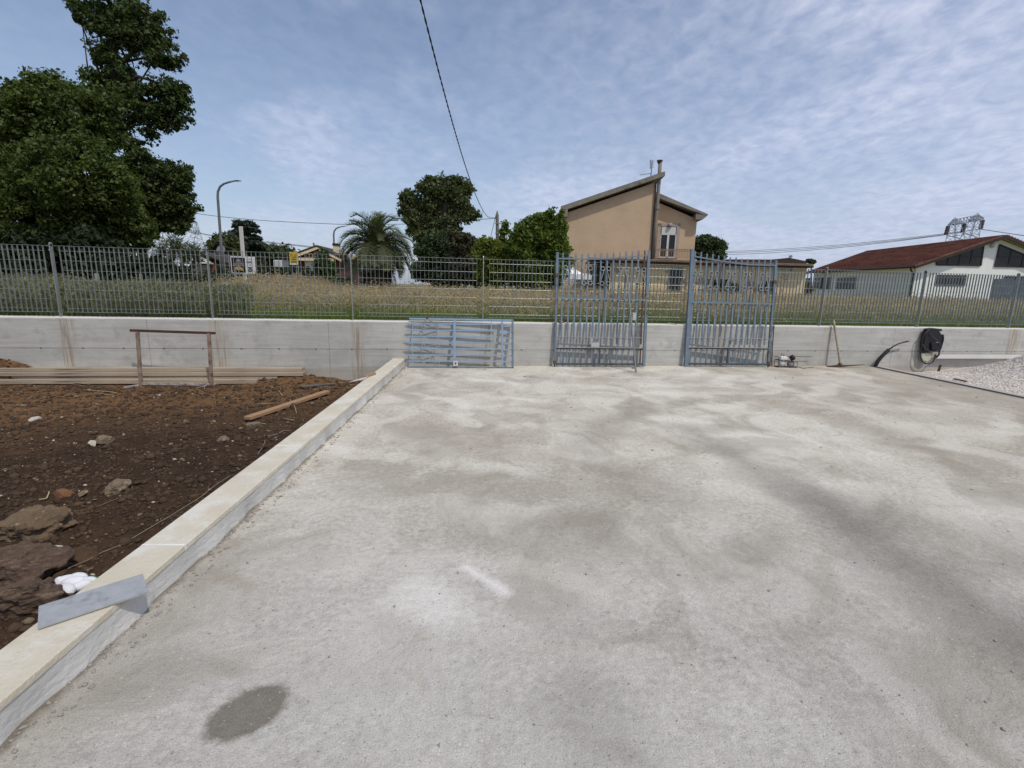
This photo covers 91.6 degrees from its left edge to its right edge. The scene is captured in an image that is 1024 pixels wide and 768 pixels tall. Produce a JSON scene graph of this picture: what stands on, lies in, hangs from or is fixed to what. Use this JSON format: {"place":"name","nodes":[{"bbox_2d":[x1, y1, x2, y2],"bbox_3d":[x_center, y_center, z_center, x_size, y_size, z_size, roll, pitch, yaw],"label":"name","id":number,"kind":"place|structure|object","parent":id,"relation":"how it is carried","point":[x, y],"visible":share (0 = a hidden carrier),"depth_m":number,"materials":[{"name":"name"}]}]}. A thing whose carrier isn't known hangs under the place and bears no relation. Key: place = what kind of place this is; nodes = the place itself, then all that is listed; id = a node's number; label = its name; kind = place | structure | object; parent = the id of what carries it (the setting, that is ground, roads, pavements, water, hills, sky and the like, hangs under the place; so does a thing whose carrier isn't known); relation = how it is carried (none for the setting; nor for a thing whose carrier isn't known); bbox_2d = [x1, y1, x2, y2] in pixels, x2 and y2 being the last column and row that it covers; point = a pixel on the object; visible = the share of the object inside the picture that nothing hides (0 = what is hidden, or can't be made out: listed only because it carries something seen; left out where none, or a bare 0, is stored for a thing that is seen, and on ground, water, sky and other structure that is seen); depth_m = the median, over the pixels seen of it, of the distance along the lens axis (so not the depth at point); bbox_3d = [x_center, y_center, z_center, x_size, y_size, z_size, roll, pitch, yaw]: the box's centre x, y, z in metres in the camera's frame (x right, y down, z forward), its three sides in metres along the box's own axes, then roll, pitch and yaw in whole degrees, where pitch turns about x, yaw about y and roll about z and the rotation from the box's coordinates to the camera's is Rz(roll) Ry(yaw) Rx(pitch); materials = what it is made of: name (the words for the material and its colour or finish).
{"place":"outdoors","nodes":[
{"label":"outdoors","id":0,"kind":"place"},
{"bbox_2d":[0,358,361,649],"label":"soil","id":1,"kind":"structure","parent":0,"point":[100,531],"depth_m":4.27,"materials":[{"name":"brown soil"}]},
{"bbox_2d":[0,576,74,617],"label":"boulder","id":2,"kind":"object","parent":1,"relation":"on","point":[27,596],"visible":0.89,"depth_m":2.04,"materials":[{"name":"brown stone"}]},
{"bbox_2d":[0,540,75,586],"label":"boulder","id":3,"kind":"object","parent":1,"relation":"on","point":[21,560],"visible":0.81,"depth_m":2.27,"materials":[{"name":"brown stone"}]},
{"bbox_2d":[0,505,77,541],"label":"boulder","id":4,"kind":"object","parent":1,"relation":"on","point":[37,523],"visible":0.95,"depth_m":2.65,"materials":[{"name":"brown stone"}]},
{"bbox_2d":[54,488,74,498],"bbox_3d":[-2.914,0.713,3.241,0.119,0.065,0.079,5,12,18],"label":"rock","id":5,"kind":"object","parent":1,"relation":"on","point":[62,493],"visible":0.91,"depth_m":3.22,"materials":[{"name":"brown stone"}]},
{"bbox_2d":[52,571,98,593],"bbox_3d":[-1.990,0.920,2.279,0.180,0.020,0.390,-8,14,-39],"label":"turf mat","id":6,"kind":"object","parent":1,"relation":"on","point":[87,574],"visible":0.12,"depth_m":2.33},
{"bbox_2d":[62,583,75,592],"bbox_3d":[-1.951,0.903,2.184,0.094,0.052,0.062,8,13,30],"label":"white pebble","id":7,"kind":"object","parent":6,"relation":"on","point":[69,587],"visible":0.53,"depth_m":2.17,"materials":[{"name":"white stone"}]},
{"bbox_2d":[74,579,92,591],"bbox_3d":[-1.920,0.900,2.227,0.056,0.047,0.074,9,14,35],"label":"white pebble","id":8,"kind":"object","parent":6,"relation":"on","point":[81,584],"visible":0.6,"depth_m":2.21,"materials":[{"name":"white stone"}]},
{"bbox_2d":[70,546,98,562],"bbox_3d":[-2.172,0.872,2.522,0.136,0.095,0.096,-1,11,-10],"label":"rock","id":9,"kind":"object","parent":1,"relation":"on","point":[84,553],"visible":0.75,"depth_m":2.51,"materials":[{"name":"stone"}]},
{"bbox_2d":[95,435,114,444],"bbox_3d":[-3.582,0.487,4.368,0.129,0.093,0.140,2,11,3],"label":"rock","id":10,"kind":"object","parent":1,"relation":"on","point":[103,439],"visible":0.99,"depth_m":4.34,"materials":[{"name":"beige stone"}]},
{"bbox_2d":[103,478,131,494],"bbox_3d":[-2.661,0.699,3.339,0.114,0.120,0.190,16,23,31],"label":"rock","id":11,"kind":"object","parent":1,"relation":"on","point":[116,486],"visible":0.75,"depth_m":3.31,"materials":[{"name":"beige stone"}]},
{"bbox_2d":[0,379,258,383],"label":"timber plank","id":12,"kind":"object","parent":1,"relation":"on","point":[102,381],"visible":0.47,"depth_m":7.07,"materials":[{"name":"brown wood"}]},
{"bbox_2d":[1,376,278,379],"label":"timber plank","id":13,"kind":"object","parent":12,"relation":"on","point":[144,377],"visible":0.51,"depth_m":7.15,"materials":[{"name":"brown wood"}]},
{"bbox_2d":[0,371,305,375],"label":"timber plank","id":14,"kind":"object","parent":13,"relation":"on","point":[302,373],"visible":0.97,"depth_m":7.15,"materials":[{"name":"brown wood"}]},
{"bbox_2d":[0,367,304,371],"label":"timber plank","id":15,"kind":"object","parent":14,"relation":"on","point":[165,369],"visible":1,"depth_m":7.19,"materials":[{"name":"brown wood"}]},
{"bbox_2d":[0,388,290,574],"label":"pale pebbles","id":16,"kind":"object","parent":1,"relation":"on","point":[127,449],"visible":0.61,"depth_m":4.25,"materials":[{"name":"stone"}]},
{"bbox_2d":[67,475,230,568],"bbox_3d":[-2.042,0.778,2.960,0.089,0.044,1.262,2,11,5],"label":"string","id":17,"kind":"object","parent":1,"relation":"on","point":[148,528],"visible":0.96,"depth_m":2.80,"materials":[{"name":"fabric"}]},
{"bbox_2d":[123,329,215,387],"bbox_3d":[-4.763,-0.355,6.997,1.186,0.806,0.358,0,11,-4],"label":"trestle","id":18,"kind":"object","parent":1,"relation":"on","point":[139,359],"visible":0.8,"depth_m":7.00,"materials":[{"name":"wood"}]},
{"bbox_2d":[0,379,355,628],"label":"tan pebbles","id":19,"kind":"object","parent":1,"relation":"on","point":[29,620],"visible":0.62,"depth_m":4.40,"materials":[{"name":"beige stone"}]},
{"bbox_2d":[245,422,260,428],"bbox_3d":[-2.634,0.416,5.067,0.147,0.056,0.096,-8,14,-40],"label":"rock","id":20,"kind":"object","parent":1,"relation":"on","point":[252,425],"visible":0.98,"depth_m":5.03,"materials":[{"name":"beige stone"}]},
{"bbox_2d":[244,390,329,419],"bbox_3d":[-2.626,0.231,5.948,0.085,0.039,1.455,4,11,13],"label":"wooden board","id":21,"kind":"object","parent":1,"relation":"on","point":[280,407],"visible":0.99,"depth_m":5.76,"materials":[{"name":"brown wood"}]},
{"bbox_2d":[300,383,334,387],"bbox_3d":[-2.787,0.016,7.159,0.490,0.030,0.060,-9,15,-41],"label":"metal strip","id":22,"kind":"object","parent":1,"relation":"on","point":[303,386],"visible":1,"depth_m":7.14,"materials":[{"name":"grey metal"}]},
{"bbox_2d":[189,246,240,272],"bbox_3d":[-24.231,-9.865,41.878,2.873,3.463,7.400,0,11,-8],"label":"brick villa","id":23,"kind":"object","parent":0,"point":[211,262],"visible":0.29,"depth_m":39.81,"materials":[{"name":"brick"}]},
{"bbox_2d":[0,366,1023,767],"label":"concrete yard","id":24,"kind":"structure","parent":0,"point":[796,522],"depth_m":2.11,"materials":[{"name":"grey concrete"}]},
{"bbox_2d":[406,315,513,367],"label":"iron gate","id":25,"kind":"structure","parent":24,"relation":"on","point":[454,343],"depth_m":7.77,"materials":[{"name":"grey metal"}]},
{"bbox_2d":[0,367,1017,766],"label":"concrete crumbs","id":26,"kind":"object","parent":24,"relation":"on","point":[246,563],"visible":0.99,"depth_m":2.13,"materials":[{"name":"grey concrete"}]},
{"bbox_2d":[553,250,650,366],"bbox_3d":[1.457,-1.226,8.100,1.563,1.901,0.075,0,7,-7],"label":"iron gate leaf","id":27,"kind":"object","parent":24,"relation":"on","point":[595,342],"visible":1,"depth_m":8.10,"materials":[{"name":"paint"}]},
{"bbox_2d":[626,275,636,371],"bbox_3d":[1.909,-0.968,7.889,0.113,1.480,0.674,1,11,-4],"label":"steel bar","id":28,"kind":"object","parent":24,"relation":"on","point":[633,316],"visible":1,"depth_m":7.88,"materials":[{"name":"grey metal"}]},
{"bbox_2d":[684,249,777,366],"bbox_3d":[3.699,-1.259,8.411,1.525,1.947,0.075,0,7,-5],"label":"iron gate leaf","id":29,"kind":"object","parent":24,"relation":"on","point":[691,285],"visible":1,"depth_m":8.41,"materials":[{"name":"paint"}]},
{"bbox_2d":[774,354,797,367],"bbox_3d":[4.747,-0.409,8.625,0.344,0.231,0.134,1,11,0],"label":"engine pump","id":30,"kind":"object","parent":24,"relation":"on","point":[781,359],"visible":1,"depth_m":8.58,"materials":[{"name":"metal"}]},
{"bbox_2d":[827,320,863,366],"bbox_3d":[5.894,-0.702,8.783,0.641,0.824,0.201,1,11,0],"label":"pickaxe","id":31,"kind":"object","parent":24,"relation":"on","point":[838,351],"visible":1,"depth_m":8.77,"materials":[{"name":"wood"}]},
{"bbox_2d":[870,366,1023,398],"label":"drain channel","id":32,"kind":"object","parent":24,"relation":"on","point":[1007,394],"visible":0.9,"depth_m":7.41,"materials":[{"name":"grey metal"}]},
{"bbox_2d":[872,366,1023,396],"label":"concrete strip","id":33,"kind":"object","parent":24,"relation":"on","point":[953,381],"visible":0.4,"depth_m":7.60,"materials":[{"name":"grey concrete"}]},
{"bbox_2d":[873,341,908,366],"bbox_3d":[6.852,-0.545,9.007,0.627,0.484,0.066,0,11,-9],"label":"conduit","id":34,"kind":"object","parent":33,"relation":"on","point":[881,357],"visible":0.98,"depth_m":8.97,"materials":[{"name":"black plastic"}]},
{"bbox_2d":[0,298,1023,327],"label":"short grass","id":35,"kind":"structure","parent":0,"point":[364,315],"depth_m":9.14,"materials":[{"name":"green plant"}]},
{"bbox_2d":[0,0,1023,286],"label":"sky","id":36,"kind":"structure","parent":0,"point":[796,124],"materials":[{"name":"blue"}]},
{"bbox_2d":[16,275,1023,326],"bbox_3d":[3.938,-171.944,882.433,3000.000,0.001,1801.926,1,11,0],"label":"field","id":37,"kind":"structure","parent":0,"point":[608,322],"depth_m":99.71,"materials":[{"name":"green plant"}]},
{"bbox_2d":[0,65,163,253],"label":"broadleaf tree","id":38,"kind":"object","parent":37,"relation":"on","point":[56,135],"visible":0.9,"depth_m":16.78,"materials":[{"name":"green plant"}]},
{"bbox_2d":[0,219,216,286],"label":"hedge","id":39,"kind":"object","parent":37,"relation":"on","point":[86,237],"visible":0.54,"depth_m":16.49,"materials":[{"name":"green plant"}]},
{"bbox_2d":[61,0,196,175],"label":"tall elm","id":40,"kind":"object","parent":37,"relation":"on","point":[134,28],"visible":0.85,"depth_m":20.65,"materials":[{"name":"green plant"}]},
{"bbox_2d":[0,267,260,317],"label":"green weeds","id":41,"kind":"object","parent":37,"relation":"on","point":[216,302],"visible":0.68,"depth_m":7.95,"materials":[{"name":"green plant"}]},
{"bbox_2d":[89,146,204,255],"bbox_3d":[-14.939,-6.619,20.553,4.252,5.953,2.615,1,11,0],"label":"dark tree","id":42,"kind":"object","parent":37,"relation":"on","point":[166,188],"visible":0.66,"depth_m":20.03,"materials":[{"name":"green plant"}]},
{"bbox_2d":[144,236,182,259],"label":"yucca","id":43,"kind":"object","parent":37,"relation":"on","point":[160,252],"visible":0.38,"depth_m":19.29,"materials":[{"name":"green plant"}]},
{"bbox_2d":[155,230,190,259],"bbox_3d":[-13.125,-4.707,19.507,1.563,2.631,1.479,-5,13,-29],"label":"yucca","id":44,"kind":"object","parent":37,"relation":"on","point":[173,236],"visible":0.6,"depth_m":19.28,"materials":[{"name":"green plant"}]},
{"bbox_2d":[168,238,205,265],"bbox_3d":[-12.725,-4.573,19.558,1.566,2.367,1.572,10,14,37],"label":"yucca","id":45,"kind":"object","parent":37,"relation":"on","point":[187,250],"visible":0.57,"depth_m":19.32,"materials":[{"name":"green plant"}]},
{"bbox_2d":[172,241,210,268],"bbox_3d":[-12.421,-4.481,19.515,1.395,2.217,1.619,-2,12,-17],"label":"yucca","id":46,"kind":"object","parent":37,"relation":"on","point":[197,254],"visible":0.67,"depth_m":19.32,"materials":[{"name":"green plant"}]},
{"bbox_2d":[185,221,204,248],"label":"pylon","id":47,"kind":"object","parent":37,"relation":"on","point":[197,232],"visible":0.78,"depth_m":192.32,"materials":[{"name":"metal"}]},
{"bbox_2d":[203,231,248,255],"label":"green shrub","id":48,"kind":"object","parent":37,"relation":"on","point":[230,244],"visible":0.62,"depth_m":49.66,"materials":[{"name":"green plant"}]},
{"bbox_2d":[216,180,239,268],"bbox_3d":[-20.078,-10.635,35.724,1.917,7.525,0.224,1,11,0],"label":"street lamp","id":49,"kind":"object","parent":37,"relation":"on","point":[219,227],"visible":0.94,"depth_m":35.49,"materials":[{"name":"metal"}]},
{"bbox_2d":[230,256,255,280],"bbox_3d":[-13.217,-5.365,24.566,1.155,1.775,0.053,1,11,-4],"label":"billboard","id":50,"kind":"object","parent":37,"relation":"on","point":[244,263],"visible":0.73,"depth_m":24.46,"materials":[{"name":"white metal"}]},
{"bbox_2d":[239,226,246,281],"bbox_3d":[-15.481,-7.184,28.724,0.180,3.648,0.140,1,11,0],"label":"white post","id":51,"kind":"object","parent":37,"relation":"on","point":[241,236],"visible":0.36,"depth_m":28.48,"materials":[{"name":"concrete"}]},
{"bbox_2d":[226,219,268,258],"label":"cedar","id":52,"kind":"object","parent":37,"relation":"on","point":[252,240],"visible":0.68,"depth_m":55.00,"materials":[{"name":"green plant"}]},
{"bbox_2d":[203,240,300,271],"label":"treeline","id":53,"kind":"object","parent":37,"relation":"on","point":[274,247],"visible":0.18,"depth_m":59.21,"materials":[{"name":"green plant"}]},
{"bbox_2d":[257,244,270,266],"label":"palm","id":54,"kind":"object","parent":37,"relation":"on","point":[267,249],"visible":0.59,"depth_m":56.20,"materials":[{"name":"green plant"}]},
{"bbox_2d":[164,269,370,296],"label":"tall dry weeds","id":55,"kind":"object","parent":37,"relation":"on","point":[293,279],"visible":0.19,"depth_m":17.91,"materials":[{"name":"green plant"}]},
{"bbox_2d":[198,260,356,286],"bbox_3d":[-16.920,-6.996,32.271,13.634,2.078,3.296,1,11,0],"label":"background hedge","id":56,"kind":"object","parent":37,"relation":"on","point":[288,269],"visible":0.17,"depth_m":31.80,"materials":[{"name":"green plant"}]},
{"bbox_2d":[273,260,288,275],"bbox_3d":[-11.700,-5.448,25.397,0.772,1.687,0.084,1,11,-3],"label":"white sign","id":57,"kind":"object","parent":37,"relation":"on","point":[281,262],"visible":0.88,"depth_m":25.23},
{"bbox_2d":[279,243,291,267],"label":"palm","id":58,"kind":"object","parent":37,"relation":"on","point":[283,248],"visible":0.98,"depth_m":55.94,"materials":[{"name":"green plant"}]},
{"bbox_2d":[289,252,298,278],"bbox_3d":[-9.809,-4.968,22.546,0.398,1.927,0.082,1,11,0],"label":"yellow sign","id":59,"kind":"object","parent":37,"relation":"on","point":[294,258],"visible":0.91,"depth_m":22.38,"materials":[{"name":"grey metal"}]},
{"bbox_2d":[309,246,338,283],"bbox_3d":[-9.960,-5.962,26.400,1.480,2.595,1.170,1,11,0],"label":"cypress shrub","id":60,"kind":"object","parent":37,"relation":"on","point":[325,267],"visible":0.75,"depth_m":26.09,"materials":[{"name":"green plant"}]},
{"bbox_2d":[298,243,361,287],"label":"gabled villa","id":61,"kind":"object","parent":37,"relation":"on","point":[312,250],"visible":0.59,"depth_m":53.54,"materials":[{"name":"beige paint"}]},
{"bbox_2d":[336,211,416,290],"bbox_3d":[-6.086,-5.419,22.405,3.722,4.886,3.612,1,11,0],"label":"feather palm","id":62,"kind":"object","parent":37,"relation":"on","point":[377,243],"visible":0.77,"depth_m":21.75,"materials":[{"name":"green plant"}]},
{"bbox_2d":[408,230,452,288],"bbox_3d":[-3.768,-6.308,26.326,3.432,3.576,2.120,1,11,0],"label":"olive bush","id":63,"kind":"object","parent":37,"relation":"on","point":[435,243],"visible":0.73,"depth_m":25.75,"materials":[{"name":"green plant"}]},
{"bbox_2d":[396,171,482,287],"bbox_3d":[-4.591,-9.495,31.767,5.577,7.744,2.387,1,11,0],"label":"eucalyptus","id":64,"kind":"object","parent":37,"relation":"on","point":[444,203],"visible":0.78,"depth_m":31.12,"materials":[{"name":"green plant"}]},
{"bbox_2d":[444,228,481,289],"bbox_3d":[-2.223,-5.561,23.361,1.974,3.318,1.488,1,11,0],"label":"brown bush","id":65,"kind":"object","parent":37,"relation":"on","point":[461,243],"visible":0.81,"depth_m":23.02,"materials":[{"name":"green plant"}]},
{"bbox_2d":[469,235,519,292],"bbox_3d":[-0.363,-4.457,19.595,2.626,2.691,1.540,1,11,0],"label":"light bush","id":66,"kind":"object","parent":37,"relation":"on","point":[489,249],"visible":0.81,"depth_m":19.18,"materials":[{"name":"green plant"}]},
{"bbox_2d":[495,211,499,238],"bbox_3d":[-1.066,-9.656,36.831,0.454,6.041,0.310,1,11,0],"label":"utility pole","id":67,"kind":"object","parent":37,"relation":"on","point":[497,223],"visible":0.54,"depth_m":36.34,"materials":[{"name":"grey concrete"}]},
{"bbox_2d":[196,213,495,224],"bbox_3d":[-15.232,-12.812,37.913,28.315,1.128,1.247,2,11,4],"label":"grey cable","id":68,"kind":"object","parent":67,"relation":"attached to","point":[303,222],"visible":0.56,"depth_m":38.36,"materials":[{"name":"grey rubber"}]},
{"bbox_2d":[419,0,494,217],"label":"overhead cable","id":69,"kind":"object","parent":67,"relation":"attached to","point":[425,20],"visible":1,"depth_m":10.44,"materials":[{"name":"rubber"}]},
{"bbox_2d":[496,219,512,289],"bbox_3d":[-0.187,-4.852,19.933,0.989,3.336,0.624,1,11,0],"label":"sapling","id":70,"kind":"object","parent":37,"relation":"on","point":[504,230],"visible":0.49,"depth_m":19.68,"materials":[{"name":"green plant"}]},
{"bbox_2d":[508,205,574,293],"bbox_3d":[1.135,-4.820,18.877,2.618,3.742,1.453,1,11,0],"label":"fig tree","id":71,"kind":"object","parent":37,"relation":"on","point":[536,236],"visible":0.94,"depth_m":18.55,"materials":[{"name":"green plant"}]},
{"bbox_2d":[550,207,565,238],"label":"vine sprig","id":72,"kind":"object","parent":37,"relation":"on","point":[560,215],"visible":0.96,"depth_m":18.28,"materials":[{"name":"green plant"}]},
{"bbox_2d":[552,267,591,290],"bbox_3d":[3.164,-5.575,27.196,2.078,1.914,1.748,1,11,0],"label":"white canopy","id":73,"kind":"object","parent":37,"relation":"on","point":[579,274],"visible":0.39,"depth_m":26.40,"materials":[{"name":"grey fabric"}]},
{"bbox_2d":[559,160,707,288],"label":"tan house","id":74,"kind":"structure","parent":37,"relation":"on","point":[641,215],"depth_m":33.22,"materials":[{"name":"paint"}]},
{"bbox_2d":[659,226,676,257],"bbox_3d":[10.720,-9.738,34.274,1.051,2.098,0.070,2,11,4],"label":"balcony door","id":75,"kind":"structure","parent":74,"relation":"in","point":[668,234],"depth_m":34.25,"materials":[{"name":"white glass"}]},
{"bbox_2d":[585,257,813,298],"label":"outbuilding","id":76,"kind":"structure","parent":37,"relation":"on","point":[685,263],"depth_m":30.05,"materials":[{"name":"beige paint"}]},
{"bbox_2d":[598,267,608,289],"bbox_3d":[5.671,-6.333,30.946,0.560,1.856,0.180,2,11,6],"label":"shed door","id":77,"kind":"structure","parent":76,"relation":"in","point":[603,277],"depth_m":30.81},
{"bbox_2d":[668,268,682,291],"bbox_3d":[9.907,-6.264,30.251,0.776,1.514,0.060,2,11,6],"label":"window","id":78,"kind":"structure","parent":76,"relation":"in","point":[674,269],"depth_m":30.22,"materials":[{"name":"grey glass"}]},
{"bbox_2d":[694,234,728,260],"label":"round pine","id":79,"kind":"object","parent":37,"relation":"on","point":[710,245],"visible":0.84,"depth_m":49.37,"materials":[{"name":"green plant"}]},
{"bbox_2d":[708,278,769,293],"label":"climbing shrub","id":80,"kind":"object","parent":37,"relation":"on","point":[732,285],"visible":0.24,"depth_m":29.65,"materials":[{"name":"green plant"}]},
{"bbox_2d":[805,258,816,295],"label":"palm","id":81,"kind":"object","parent":37,"relation":"on","point":[810,261],"visible":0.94,"depth_m":87.09,"materials":[{"name":"green plant"}]},
{"bbox_2d":[805,235,1023,301],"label":"white building","id":82,"kind":"structure","parent":37,"relation":"on","point":[998,255],"depth_m":38.95,"materials":[{"name":"paint"}]},
{"bbox_2d":[814,277,831,288],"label":"side window","id":83,"kind":"structure","parent":82,"relation":"in","point":[828,278],"depth_m":52.15,"materials":[{"name":"grey glass"}]},
{"bbox_2d":[836,277,856,288],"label":"side window","id":84,"kind":"structure","parent":82,"relation":"in","point":[847,277],"depth_m":47.83,"materials":[{"name":"grey glass"}]},
{"bbox_2d":[936,275,966,285],"bbox_3d":[34.210,-8.071,38.814,2.153,0.822,0.060,2,11,4],"label":"strip window","id":85,"kind":"structure","parent":82,"relation":"in","point":[937,275],"depth_m":38.81,"materials":[{"name":"black glass"}]},
{"bbox_2d":[936,246,984,265],"bbox_3d":[34.541,-9.934,38.397,3.389,1.620,0.060,2,11,4],"label":"gable window","id":86,"kind":"structure","parent":82,"relation":"in","point":[974,257],"depth_m":38.42,"materials":[{"name":"black glass"}]},
{"bbox_2d":[990,279,1023,301],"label":"garage door","id":87,"kind":"structure","parent":82,"relation":"in","point":[995,279],"depth_m":38.60,"materials":[{"name":"grey metal"}]},
{"bbox_2d":[994,244,1023,267],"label":"gable window","id":88,"kind":"structure","parent":82,"relation":"in","point":[1006,256],"depth_m":38.17,"materials":[{"name":"black glass"}]},
{"bbox_2d":[944,213,984,240],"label":"power pylon","id":89,"kind":"object","parent":37,"relation":"on","point":[963,225],"visible":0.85,"depth_m":152.46,"materials":[{"name":"metal"}]},
{"bbox_2d":[727,235,941,254],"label":"power line","id":90,"kind":"object","parent":89,"relation":"attached to","point":[840,247],"visible":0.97,"depth_m":180.07,"materials":[{"name":"metal"}]},
{"bbox_2d":[726,232,961,252],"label":"power line","id":91,"kind":"object","parent":89,"relation":"attached to","point":[843,245],"visible":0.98,"depth_m":181.51,"materials":[{"name":"metal"}]},
{"bbox_2d":[726,229,979,251],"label":"power line","id":92,"kind":"object","parent":89,"relation":"hanging from","point":[854,243],"visible":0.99,"depth_m":180.83,"materials":[{"name":"metal"}]},
{"bbox_2d":[725,255,806,263],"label":"roof","id":93,"kind":"structure","parent":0,"point":[790,259],"depth_m":44.13,"materials":[{"name":"beige paint"}]},
{"bbox_2d":[913,355,1023,394],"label":"gravel bed","id":94,"kind":"object","parent":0,"point":[1016,376],"visible":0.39,"depth_m":8.37,"materials":[{"name":"grey gravel"}]},
{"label":"turf fibres","id":95,"kind":"object","parent":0,"visible":0},
{"bbox_2d":[60,576,84,584],"bbox_3d":[-1.970,0.891,2.241,0.100,0.052,0.065,1,11,0],"label":"white pebble","id":96,"kind":"object","parent":95,"relation":"on","point":[73,579],"visible":0.57,"depth_m":2.23,"materials":[{"name":"white stone"}]},
{"label":"ground","id":97,"kind":"structure","parent":0,"visible":0},
{"bbox_2d":[0,359,404,744],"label":"marble kerb","id":98,"kind":"structure","parent":97,"relation":"on","point":[39,667],"depth_m":2.07,"materials":[{"name":"beige stone"}]},
{"bbox_2d":[38,574,148,629],"bbox_3d":[-1.503,0.776,1.796,0.303,0.010,0.149,-9,15,-43],"label":"grey tile","id":99,"kind":"object","parent":98,"relation":"on","point":[70,607],"visible":1,"depth_m":1.78,"materials":[{"name":"ceramic"}]},
{"bbox_2d":[0,315,1023,380],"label":"retaining wall","id":100,"kind":"structure","parent":97,"relation":"on","point":[343,349],"depth_m":7.79,"materials":[{"name":"concrete"}]},
{"bbox_2d":[0,242,1023,327],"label":"wire fence","id":101,"kind":"object","parent":100,"relation":"on","point":[925,276],"visible":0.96,"depth_m":8.24,"materials":[{"name":"metal"}]},
{"bbox_2d":[919,328,943,363],"bbox_3d":[7.652,-0.688,9.098,0.463,0.669,0.135,0,11,-9],"label":"black machine","id":102,"kind":"object","parent":100,"relation":"hanging from","point":[932,339],"visible":1,"depth_m":9.07,"materials":[{"name":"plastic"}]},
{"bbox_2d":[934,355,1022,358],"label":"white rail","id":103,"kind":"object","parent":100,"relation":"attached to","point":[976,356],"visible":0.77,"depth_m":9.29,"materials":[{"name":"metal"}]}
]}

